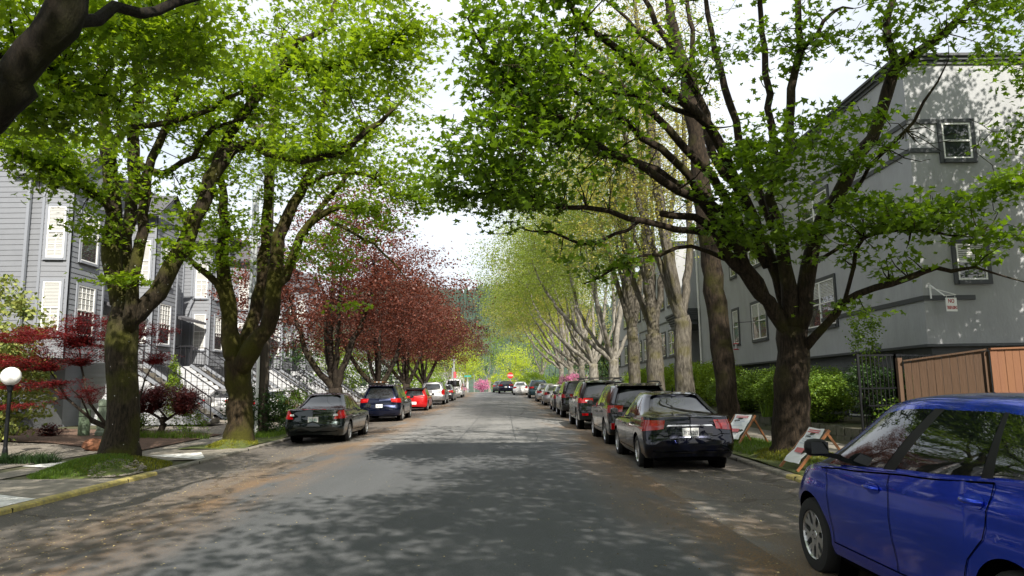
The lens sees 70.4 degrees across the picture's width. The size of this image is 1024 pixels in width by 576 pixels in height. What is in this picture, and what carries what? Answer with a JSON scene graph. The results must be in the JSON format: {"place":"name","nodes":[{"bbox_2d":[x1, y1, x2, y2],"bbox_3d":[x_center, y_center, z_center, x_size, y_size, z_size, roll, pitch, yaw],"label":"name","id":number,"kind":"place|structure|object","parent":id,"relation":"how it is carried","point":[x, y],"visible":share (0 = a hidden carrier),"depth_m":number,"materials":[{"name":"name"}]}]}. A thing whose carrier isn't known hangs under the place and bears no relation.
{"place":"outdoors","nodes":[
{"label":"outdoors","id":0,"kind":"place"},
{"bbox_2d":[0,467,46,478],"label":"sidewalk","id":1,"kind":"structure","parent":0,"point":[9,474],"depth_m":14.24,"materials":[{"name":"concrete"}]},
{"bbox_2d":[0,442,96,468],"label":"driveway","id":2,"kind":"structure","parent":0,"point":[67,451],"depth_m":18.54,"materials":[{"name":"grey concrete"}]},
{"bbox_2d":[0,478,120,507],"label":"sidewalk","id":3,"kind":"structure","parent":0,"point":[36,488],"depth_m":12.13,"materials":[{"name":"concrete"}]},
{"bbox_2d":[142,448,242,459],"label":"sidewalk","id":4,"kind":"structure","parent":0,"point":[206,453],"depth_m":18.19,"materials":[{"name":"concrete"}]},
{"bbox_2d":[144,424,282,449],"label":"sidewalk","id":5,"kind":"structure","parent":0,"point":[212,439],"depth_m":21.07,"materials":[{"name":"concrete"}]},
{"bbox_2d":[180,434,286,449],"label":"verge","id":6,"kind":"structure","parent":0,"point":[270,439],"depth_m":20.02,"materials":[{"name":"green plant"}]},
{"bbox_2d":[269,385,313,426],"bbox_3d":[-8.179,4.401,26.708,2.112,1.868,2.140,-8,-11,43],"label":"shrub","id":7,"kind":"object","parent":6,"relation":"on","point":[298,393],"visible":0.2,"depth_m":26.58,"materials":[{"name":"green plant"}]},
{"bbox_2d":[248,42,401,432],"bbox_3d":[-6.707,-1.968,25.342,5.691,14.074,0.444,-1,-8,1],"label":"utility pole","id":8,"kind":"object","parent":6,"relation":"on","point":[262,371],"visible":0.23,"depth_m":24.72,"materials":[{"name":"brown wood"}]},
{"bbox_2d":[142,402,359,434],"bbox_3d":[-11.474,7.771,46.883,4.800,0.721,44.800,-1,-8,-1],"label":"driveway court","id":9,"kind":"object","parent":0,"point":[217,428],"visible":0.06,"depth_m":27.64,"materials":[{"name":"grey concrete"}]},
{"bbox_2d":[164,355,184,416],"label":"arborvitae","id":10,"kind":"object","parent":9,"relation":"on","point":[176,379],"visible":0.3,"depth_m":28.80,"materials":[{"name":"green plant"}]},
{"bbox_2d":[200,388,228,416],"bbox_3d":[-13.584,5.647,35.197,2.149,1.580,4.498,-1,-8,-1],"label":"sedan","id":11,"kind":"object","parent":9,"relation":"on","point":[217,406],"visible":0.19,"depth_m":33.11,"materials":[{"name":"silver metal"}]},
{"bbox_2d":[0,391,871,575],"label":"road","id":12,"kind":"structure","parent":0,"point":[775,533],"depth_m":12.49,"materials":[{"name":"grey asphalt"}]},
{"bbox_2d":[285,393,370,442],"bbox_3d":[-5.906,4.227,23.790,2.198,1.580,4.798,-1,-7,-1],"label":"sedan","id":13,"kind":"object","parent":12,"relation":"on","point":[343,416],"visible":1,"depth_m":21.68,"materials":[{"name":"grey paint"}]},
{"bbox_2d":[360,382,413,420],"bbox_3d":[-6.088,5.585,35.556,2.349,1.908,4.907,-1,-7,-1],"label":"minivan","id":14,"kind":"object","parent":12,"relation":"on","point":[388,400],"visible":0.94,"depth_m":33.44,"materials":[{"name":"blue paint"}]},
{"bbox_2d":[6,409,794,573],"bbox_3d":[-1.261,5.693,30.953,11.358,0.628,56.942,-1,-8,-1],"label":"fallen blossom","id":15,"kind":"object","parent":12,"relation":"on","point":[310,493],"visible":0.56,"depth_m":10.74,"materials":[{"name":"pink plant"}]},
{"bbox_2d":[0,442,803,575],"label":"road resurfaced patch","id":16,"kind":"object","parent":12,"relation":"on","point":[503,509],"visible":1,"depth_m":8.49,"materials":[{"name":"grey asphalt"}]},
{"bbox_2d":[404,387,433,410],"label":"hatchback","id":17,"kind":"object","parent":12,"relation":"on","point":[422,398],"visible":0.69,"depth_m":45.28,"materials":[{"name":"red paint"}]},
{"bbox_2d":[422,381,449,404],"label":"suv","id":18,"kind":"object","parent":12,"relation":"on","point":[439,390],"visible":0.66,"depth_m":55.86,"materials":[{"name":"silver metal"}]},
{"bbox_2d":[445,342,494,391],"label":"background tree","id":19,"kind":"object","parent":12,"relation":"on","point":[469,372],"visible":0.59,"depth_m":116.85,"materials":[{"name":"green plant"}]},
{"bbox_2d":[468,308,522,391],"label":"background tree","id":20,"kind":"object","parent":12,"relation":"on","point":[483,365],"visible":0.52,"depth_m":130.97,"materials":[{"name":"green plant"}]},
{"bbox_2d":[553,379,593,417],"bbox_3d":[3.254,5.544,36.401,2.331,1.917,4.798,-1,-7,-1],"label":"suv","id":21,"kind":"object","parent":12,"relation":"on","point":[562,400],"visible":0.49,"depth_m":34.46,"materials":[{"name":"black paint"}]},
{"bbox_2d":[565,377,621,428],"bbox_3d":[3.276,4.442,27.968,2.331,1.948,4.809,-1,-7,-1],"label":"suv","id":22,"kind":"object","parent":12,"relation":"on","point":[580,407],"visible":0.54,"depth_m":26.01,"materials":[{"name":"grey paint"}]},
{"bbox_2d":[587,380,663,443],"bbox_3d":[3.432,3.657,21.419,2.248,1.817,4.804,-1,-7,-1],"label":"station wagon","id":23,"kind":"object","parent":12,"relation":"on","point":[620,397],"visible":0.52,"depth_m":19.64,"materials":[{"name":"black paint"}]},
{"bbox_2d":[610,388,733,467],"bbox_3d":[3.349,3.008,15.859,2.149,1.654,4.498,-1,-8,-1],"label":"sedan","id":24,"kind":"object","parent":12,"relation":"on","point":[672,425],"visible":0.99,"depth_m":13.82,"materials":[{"name":"black paint"}]},
{"bbox_2d":[799,391,1023,575],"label":"hatchback","id":25,"kind":"object","parent":12,"relation":"on","point":[929,486],"visible":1,"depth_m":4.74,"materials":[{"name":"blue paint"}]},
{"bbox_2d":[0,393,873,479],"bbox_3d":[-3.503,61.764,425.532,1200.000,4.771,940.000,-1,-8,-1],"label":"ground","id":26,"kind":"structure","parent":0,"point":[854,422],"depth_m":19.01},
{"bbox_2d":[0,367,21,455],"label":"globe lamp","id":27,"kind":"object","parent":26,"relation":"on","point":[10,377],"visible":0.91,"depth_m":16.93,"materials":[{"name":"white glass"}]},
{"bbox_2d":[0,450,64,464],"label":"lily turf clump","id":28,"kind":"object","parent":26,"relation":"on","point":[40,458],"visible":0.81,"depth_m":15.79,"materials":[{"name":"green plant"}]},
{"bbox_2d":[37,456,172,478],"bbox_3d":[-8.340,3.564,14.810,2.250,0.283,3.357,-1,-8,-1],"label":"moss mound","id":29,"kind":"object","parent":26,"relation":"on","point":[117,471],"visible":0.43,"depth_m":13.74,"materials":[{"name":"green plant"}]},
{"bbox_2d":[26,452,133,478],"bbox_3d":[-8.404,3.454,14.194,1.726,0.353,2.021,-1,-8,-1],"label":"grass tuft cover","id":30,"kind":"object","parent":29,"relation":"on","point":[55,469],"depth_m":13.89,"materials":[{"name":"green plant"}]},
{"bbox_2d":[87,458,146,477],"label":"pebbles","id":31,"kind":"object","parent":29,"relation":"on","point":[142,466],"visible":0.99,"depth_m":14.04,"materials":[{"name":"grey stone"}]},
{"bbox_2d":[74,454,172,475],"bbox_3d":[-7.856,3.542,14.790,1.412,0.323,2.814,-1,-8,-1],"label":"moss cover","id":32,"kind":"object","parent":29,"relation":"on","point":[160,462],"visible":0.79,"depth_m":14.76,"materials":[{"name":"green plant"}]},
{"bbox_2d":[2,428,219,449],"bbox_3d":[-16.019,4.706,23.230,15.086,0.410,6.797,-3,-8,14],"label":"mulch bed","id":33,"kind":"object","parent":26,"relation":"on","point":[68,437],"visible":0.39,"depth_m":21.93,"materials":[{"name":"brown soil"}]},
{"bbox_2d":[0,274,63,442],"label":"rhododendron bush","id":34,"kind":"object","parent":33,"relation":"on","point":[18,306],"visible":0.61,"depth_m":20.80,"materials":[{"name":"green plant"}]},
{"bbox_2d":[77,409,90,435],"bbox_3d":[-13.630,4.273,23.120,0.352,0.845,0.348,-1,-8,-1],"label":"utility box","id":35,"kind":"object","parent":33,"relation":"on","point":[83,425],"visible":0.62,"depth_m":22.98,"materials":[{"name":"green plastic"}]},
{"bbox_2d":[0,308,184,428],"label":"japanese maple","id":36,"kind":"object","parent":33,"relation":"on","point":[75,341],"visible":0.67,"depth_m":19.46,"materials":[{"name":"red plant"}]},
{"bbox_2d":[140,409,211,432],"bbox_3d":[-11.977,4.562,24.859,3.167,1.128,1.374,-1,-8,-1],"label":"shrub","id":37,"kind":"object","parent":33,"relation":"on","point":[202,423],"visible":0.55,"depth_m":24.82,"materials":[{"name":"green plant"}]},
{"bbox_2d":[139,379,213,432],"bbox_3d":[-11.804,4.067,24.578,3.274,1.992,2.173,-1,-8,-1],"label":"japanese maple","id":38,"kind":"object","parent":33,"relation":"on","point":[155,397],"visible":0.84,"depth_m":24.43,"materials":[{"name":"red plant"}]},
{"bbox_2d":[140,429,214,438],"bbox_3d":[-11.001,4.571,22.755,3.428,0.349,1.262,-1,-8,-1],"label":"grass clump","id":39,"kind":"object","parent":33,"relation":"on","point":[191,435],"visible":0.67,"depth_m":22.64,"materials":[{"name":"green plant"}]},
{"bbox_2d":[0,136,226,429],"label":"townhouse","id":40,"kind":"structure","parent":26,"relation":"on","point":[37,257],"depth_m":25.76,"materials":[{"name":"grey wood"}]},
{"bbox_2d":[21,369,64,428],"bbox_3d":[-16.921,3.999,26.236,0.030,2.200,2.250,-1,-8,-1],"label":"garage door","id":41,"kind":"structure","parent":40,"relation":"in","point":[56,418],"depth_m":26.70,"materials":[{"name":"grey paint"}]},
{"bbox_2d":[37,279,64,335],"bbox_3d":[-16.107,0.677,25.309,0.760,2.030,0.076,0,-8,-9],"label":"window","id":42,"kind":"structure","parent":40,"relation":"in","point":[53,289],"depth_m":25.36,"materials":[{"name":"white glass"}]},
{"bbox_2d":[42,203,69,259],"bbox_3d":[-16.148,-1.997,25.683,0.760,2.030,0.076,0,-8,-9],"label":"window","id":43,"kind":"structure","parent":40,"relation":"in","point":[54,248],"depth_m":25.68,"materials":[{"name":"white glass"}]},
{"bbox_2d":[73,282,96,336],"bbox_3d":[-15.602,0.843,26.549,0.076,1.980,1.260,-1,-8,-1],"label":"window","id":44,"kind":"structure","parent":40,"relation":"in","point":[86,294],"depth_m":26.58,"materials":[{"name":"white glass"}]},
{"bbox_2d":[78,209,100,267],"bbox_3d":[-15.642,-1.831,26.923,0.076,1.980,1.260,-1,-8,-1],"label":"window","id":45,"kind":"structure","parent":40,"relation":"in","point":[88,255],"depth_m":26.90,"materials":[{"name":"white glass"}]},
{"bbox_2d":[0,0,284,164],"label":"maple tree","id":46,"kind":"object","parent":26,"relation":"on","point":[47,41],"visible":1,"depth_m":9.57,"materials":[{"name":"green plant"}]},
{"bbox_2d":[122,187,255,396],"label":"townhouse","id":47,"kind":"structure","parent":26,"relation":"on","point":[167,310],"depth_m":33.33,"materials":[{"name":"grey wood"}]},
{"bbox_2d":[139,238,153,283],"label":"window","id":48,"kind":"structure","parent":47,"relation":"in","point":[146,269],"depth_m":31.87,"materials":[{"name":"white glass"}]},
{"bbox_2d":[156,302,171,346],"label":"window","id":49,"kind":"structure","parent":47,"relation":"in","point":[164,309],"depth_m":32.75,"materials":[{"name":"white glass"}]},
{"bbox_2d":[0,0,469,462],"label":"maple tree","id":50,"kind":"object","parent":26,"relation":"on","point":[120,278],"visible":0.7,"depth_m":15.31,"materials":[{"name":"green plant"}]},
{"bbox_2d":[179,220,307,396],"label":"townhouse","id":51,"kind":"structure","parent":26,"relation":"on","point":[195,284],"depth_m":37.89,"materials":[{"name":"grey"}]},
{"bbox_2d":[191,312,207,350],"bbox_3d":[-16.211,2.263,37.608,0.760,2.030,0.076,0,-8,-9],"label":"door","id":52,"kind":"structure","parent":51,"relation":"in","point":[199,331],"depth_m":37.61,"materials":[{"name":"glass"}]},
{"bbox_2d":[193,261,208,299],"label":"window","id":53,"kind":"structure","parent":51,"relation":"in","point":[200,281],"depth_m":37.95,"materials":[{"name":"white glass"}]},
{"bbox_2d":[213,314,221,351],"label":"window","id":54,"kind":"structure","parent":51,"relation":"in","point":[217,347],"depth_m":38.69,"materials":[{"name":"white glass"}]},
{"bbox_2d":[218,381,292,431],"bbox_3d":[-8.658,4.177,24.768,2.745,1.992,2.179,-1,-8,-1],"label":"camellia bush","id":55,"kind":"object","parent":26,"relation":"on","point":[271,406],"visible":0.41,"depth_m":24.44,"materials":[{"name":"green plant"}]},
{"bbox_2d":[150,417,372,474],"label":"kerb","id":56,"kind":"structure","parent":26,"relation":"on","point":[183,465],"depth_m":16.92,"materials":[{"name":"concrete"}]},
{"bbox_2d":[0,472,156,515],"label":"kerb yellow paint","id":57,"kind":"object","parent":56,"relation":"on","point":[48,499],"visible":1,"depth_m":11.27,"materials":[{"name":"yellow paint"}]},
{"bbox_2d":[230,239,327,399],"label":"townhouse","id":58,"kind":"structure","parent":26,"relation":"on","point":[281,384],"depth_m":47.09,"materials":[{"name":"grey"}]},
{"bbox_2d":[255,310,323,383],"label":"background tree","id":59,"kind":"object","parent":26,"relation":"on","point":[297,358],"visible":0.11,"depth_m":51.37,"materials":[{"name":"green plant"}]},
{"bbox_2d":[269,264,351,393],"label":"townhouse","id":60,"kind":"structure","parent":26,"relation":"on","point":[313,386],"depth_m":51.77,"materials":[{"name":"grey"}]},
{"bbox_2d":[161,0,464,441],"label":"maple tree","id":61,"kind":"object","parent":26,"relation":"on","point":[241,351],"visible":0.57,"depth_m":20.41,"materials":[{"name":"green plant"}]},
{"bbox_2d":[289,269,366,401],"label":"townhouse","id":62,"kind":"structure","parent":26,"relation":"on","point":[356,397],"depth_m":57.48,"materials":[{"name":"grey wood"}]},
{"bbox_2d":[308,339,374,391],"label":"background tree","id":63,"kind":"object","parent":26,"relation":"on","point":[347,372],"visible":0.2,"depth_m":61.36,"materials":[{"name":"green plant"}]},
{"bbox_2d":[200,161,495,392],"bbox_3d":[-7.574,0.186,34.265,13.838,12.365,9.967,-1,-8,-1],"label":"purple leaf tree","id":64,"kind":"object","parent":26,"relation":"on","point":[333,381],"visible":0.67,"depth_m":33.57,"materials":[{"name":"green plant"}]},
{"bbox_2d":[344,350,401,393],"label":"background tree","id":65,"kind":"object","parent":26,"relation":"on","point":[383,373],"visible":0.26,"depth_m":71.22,"materials":[{"name":"green plant"}]},
{"bbox_2d":[286,236,502,384],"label":"purple leaf tree","id":66,"kind":"object","parent":26,"relation":"on","point":[378,353],"visible":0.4,"depth_m":44.94,"materials":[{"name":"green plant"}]},
{"bbox_2d":[333,270,497,390],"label":"purple leaf tree","id":67,"kind":"object","parent":26,"relation":"on","point":[405,378],"visible":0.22,"depth_m":57.37,"materials":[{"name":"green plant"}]},
{"bbox_2d":[374,297,496,386],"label":"purple leaf tree","id":68,"kind":"object","parent":26,"relation":"on","point":[422,378],"visible":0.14,"depth_m":70.22,"materials":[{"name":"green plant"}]},
{"bbox_2d":[487,343,543,382],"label":"background tree","id":69,"kind":"object","parent":26,"relation":"on","point":[516,368],"visible":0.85,"depth_m":111.14,"materials":[{"name":"green plant"}]},
{"bbox_2d":[501,288,572,379],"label":"background tree","id":70,"kind":"object","parent":26,"relation":"on","point":[542,370],"visible":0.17,"depth_m":92.59,"materials":[{"name":"green plant"}]},
{"bbox_2d":[692,359,712,405],"bbox_3d":[9.013,4.416,33.772,2.434,2.288,3.305,-1,-8,-1],"label":"hedge bush","id":71,"kind":"object","parent":26,"relation":"on","point":[695,365],"visible":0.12,"depth_m":33.31,"materials":[{"name":"green plant"}]},
{"bbox_2d":[694,360,746,406],"bbox_3d":[9.045,4.171,31.333,2.268,2.382,3.281,-1,-8,-1],"label":"hedge bush","id":72,"kind":"object","parent":26,"relation":"on","point":[707,377],"visible":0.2,"depth_m":31.39,"materials":[{"name":"green plant"}]},
{"bbox_2d":[710,373,763,412],"bbox_3d":[8.670,3.843,26.624,2.576,1.556,2.517,6,-10,-39],"label":"juniper","id":73,"kind":"object","parent":26,"relation":"on","point":[747,408],"visible":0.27,"depth_m":26.22,"materials":[{"name":"green plant"}]},
{"bbox_2d":[736,364,774,411],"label":"juniper","id":74,"kind":"object","parent":26,"relation":"on","point":[753,379],"visible":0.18,"depth_m":24.18,"materials":[{"name":"green plant"}]},
{"bbox_2d":[727,454,793,477],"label":"kerb","id":75,"kind":"structure","parent":26,"relation":"on","point":[773,470],"depth_m":13.53,"materials":[{"name":"concrete"}]},
{"bbox_2d":[714,410,861,441],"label":"retaining wall","id":76,"kind":"structure","parent":26,"relation":"on","point":[841,433],"depth_m":18.50,"materials":[{"name":"concrete"}]},
{"bbox_2d":[751,363,838,412],"bbox_3d":[8.794,3.158,22.078,2.725,1.737,2.692,-1,-8,-1],"label":"juniper","id":77,"kind":"object","parent":26,"relation":"on","point":[768,387],"visible":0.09,"depth_m":22.15,"materials":[{"name":"green plant"}]},
{"bbox_2d":[610,52,1023,417],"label":"apartment building","id":78,"kind":"structure","parent":26,"relation":"on","point":[989,313],"depth_m":19.34,"materials":[{"name":"grey paint"}]},
{"bbox_2d":[731,307,740,346],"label":"window","id":79,"kind":"structure","parent":78,"relation":"in","point":[734,312],"depth_m":33.54,"materials":[{"name":"grey glass"}]},
{"bbox_2d":[750,300,768,342],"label":"window","id":80,"kind":"structure","parent":78,"relation":"in","point":[759,330],"depth_m":30.51,"materials":[{"name":"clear glass"}]},
{"bbox_2d":[797,184,828,245],"bbox_3d":[10.371,-2.473,24.969,0.076,1.590,2.440,-1,-8,-1],"label":"window","id":81,"kind":"structure","parent":78,"relation":"in","point":[825,189],"depth_m":25.02,"materials":[{"name":"clear glass"}]},
{"bbox_2d":[808,273,838,332],"bbox_3d":[10.417,0.547,24.547,0.076,1.740,2.440,-1,-8,-1],"label":"window","id":82,"kind":"structure","parent":78,"relation":"in","point":[825,292],"depth_m":24.32,"materials":[{"name":"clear glass"}]},
{"bbox_2d":[936,118,977,162],"bbox_3d":[11.710,-3.880,19.076,0.983,1.198,0.076,-1,-8,-1],"label":"window","id":83,"kind":"structure","parent":78,"relation":"in","point":[963,128],"depth_m":19.09,"materials":[{"name":"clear glass"}]},
{"bbox_2d":[950,239,993,283],"bbox_3d":[11.814,-0.680,18.630,0.979,1.166,0.076,-1,-8,-1],"label":"window","id":84,"kind":"structure","parent":78,"relation":"in","point":[962,277],"depth_m":18.62,"materials":[{"name":"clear glass"}]},
{"bbox_2d":[808,369,863,422],"bbox_3d":[8.741,2.996,20.080,2.492,1.540,2.572,-1,-8,-1],"label":"juniper","id":85,"kind":"object","parent":26,"relation":"on","point":[829,397],"visible":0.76,"depth_m":19.57,"materials":[{"name":"green plant"}]},
{"bbox_2d":[842,306,886,420],"bbox_3d":[9.571,2.054,19.497,1.119,3.235,1.051,-1,-8,-1],"label":"bamboo shrub","id":86,"kind":"object","parent":26,"relation":"on","point":[872,323],"visible":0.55,"depth_m":19.45,"materials":[{"name":"green plant"}]},
{"bbox_2d":[841,362,920,421],"bbox_3d":[9.049,2.626,17.795,1.961,1.670,1.953,-4,-8,20],"label":"juniper","id":87,"kind":"object","parent":26,"relation":"on","point":[851,380],"visible":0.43,"depth_m":17.68,"materials":[{"name":"green plant"}]},
{"bbox_2d":[856,354,936,430],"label":"iron gate","id":88,"kind":"structure","parent":26,"relation":"on","point":[868,388],"depth_m":16.99,"materials":[{"name":"black metal"}]},
{"bbox_2d":[895,347,1023,402],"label":"wooden fence","id":89,"kind":"object","parent":26,"relation":"on","point":[1007,365],"visible":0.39,"depth_m":15.32,"materials":[{"name":"brown wood"}]},
{"bbox_2d":[955,0,1023,253],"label":"maple tree","id":90,"kind":"object","parent":26,"relation":"on","point":[1018,77],"visible":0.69,"depth_m":15.81,"materials":[{"name":"green plant"}]},
{"bbox_2d":[335,302,603,391],"bbox_3d":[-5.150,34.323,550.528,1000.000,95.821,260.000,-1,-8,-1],"label":"hill","id":91,"kind":"structure","parent":0,"point":[471,384],"depth_m":455.80,"materials":[{"name":"green plant"}]},
{"bbox_2d":[315,279,612,380],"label":"distant conifers","id":92,"kind":"object","parent":91,"relation":"on","point":[480,317],"visible":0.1,"depth_m":517.59,"materials":[{"name":"green plant"}]},
{"bbox_2d":[0,0,1023,306],"label":"sky","id":93,"kind":"structure","parent":0,"point":[831,78],"materials":[{"name":"white"}]},
{"bbox_2d":[732,439,814,474],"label":"verge","id":94,"kind":"structure","parent":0,"point":[790,466],"depth_m":13.50,"materials":[{"name":"green plant"}]},
{"bbox_2d":[480,256,587,382],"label":"street tree","id":95,"kind":"object","parent":94,"relation":"on","point":[559,366],"visible":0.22,"depth_m":80.79,"materials":[{"name":"green plant"}]},
{"bbox_2d":[474,242,604,379],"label":"street tree","id":96,"kind":"object","parent":94,"relation":"on","point":[568,364],"visible":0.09,"depth_m":70.92,"materials":[{"name":"green plant"}]},
{"bbox_2d":[471,215,615,379],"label":"street tree","id":97,"kind":"object","parent":94,"relation":"on","point":[579,362],"visible":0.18,"depth_m":60.50,"materials":[{"name":"green plant"}]},
{"bbox_2d":[464,193,637,379],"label":"street tree","id":98,"kind":"object","parent":94,"relation":"on","point":[591,359],"visible":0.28,"depth_m":53.17,"materials":[{"name":"green plant"}]},
{"bbox_2d":[451,150,677,379],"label":"street tree","id":99,"kind":"object","parent":94,"relation":"on","point":[609,354],"visible":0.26,"depth_m":42.56,"materials":[{"name":"green plant"}]},
{"bbox_2d":[493,70,684,382],"bbox_3d":[4.199,-2.828,36.712,10.285,18.599,6.663,-1,-8,-1],"label":"street tree","id":100,"kind":"object","parent":94,"relation":"on","point":[629,302],"visible":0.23,"depth_m":35.88,"materials":[{"name":"green plant"}]},
{"bbox_2d":[506,12,699,390],"bbox_3d":[4.343,-3.551,32.132,8.014,18.914,8.159,-9,-11,44],"label":"street tree","id":101,"kind":"object","parent":94,"relation":"on","point":[650,305],"visible":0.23,"depth_m":31.24,"materials":[{"name":"green plant"}]},
{"bbox_2d":[520,0,753,392],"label":"street tree","id":102,"kind":"object","parent":94,"relation":"on","point":[678,301],"visible":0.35,"depth_m":26.74,"materials":[{"name":"green plant"}]},
{"bbox_2d":[624,0,744,420],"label":"street tree","id":103,"kind":"object","parent":94,"relation":"on","point":[723,362],"visible":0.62,"depth_m":21.63,"materials":[{"name":"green plant"}]},
{"bbox_2d":[389,0,1023,453],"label":"maple tree","id":104,"kind":"object","parent":94,"relation":"on","point":[521,82],"visible":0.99,"depth_m":13.23,"materials":[{"name":"green plant"}]},
{"bbox_2d":[730,414,767,442],"bbox_3d":[5.827,3.547,18.266,1.053,0.716,0.730,3,-9,-25],"label":"aframe board","id":105,"kind":"object","parent":94,"relation":"on","point":[741,424],"visible":0.72,"depth_m":18.10,"materials":[{"name":"white wood"}]},
{"bbox_2d":[733,435,832,465],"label":"verge grass","id":106,"kind":"structure","parent":94,"relation":"on","point":[759,443],"depth_m":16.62,"materials":[{"name":"green plant"}]},
{"bbox_2d":[779,427,839,471],"bbox_3d":[5.349,2.826,12.766,1.053,0.716,0.810,-1,-8,-1],"label":"aframe board","id":107,"kind":"object","parent":94,"relation":"on","point":[797,454],"visible":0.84,"depth_m":12.72,"materials":[{"name":"white wood"}]},
{"bbox_2d":[746,427,845,451],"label":"sidewalk","id":108,"kind":"structure","parent":0,"point":[756,432],"depth_m":20.50,"materials":[{"name":"concrete"}]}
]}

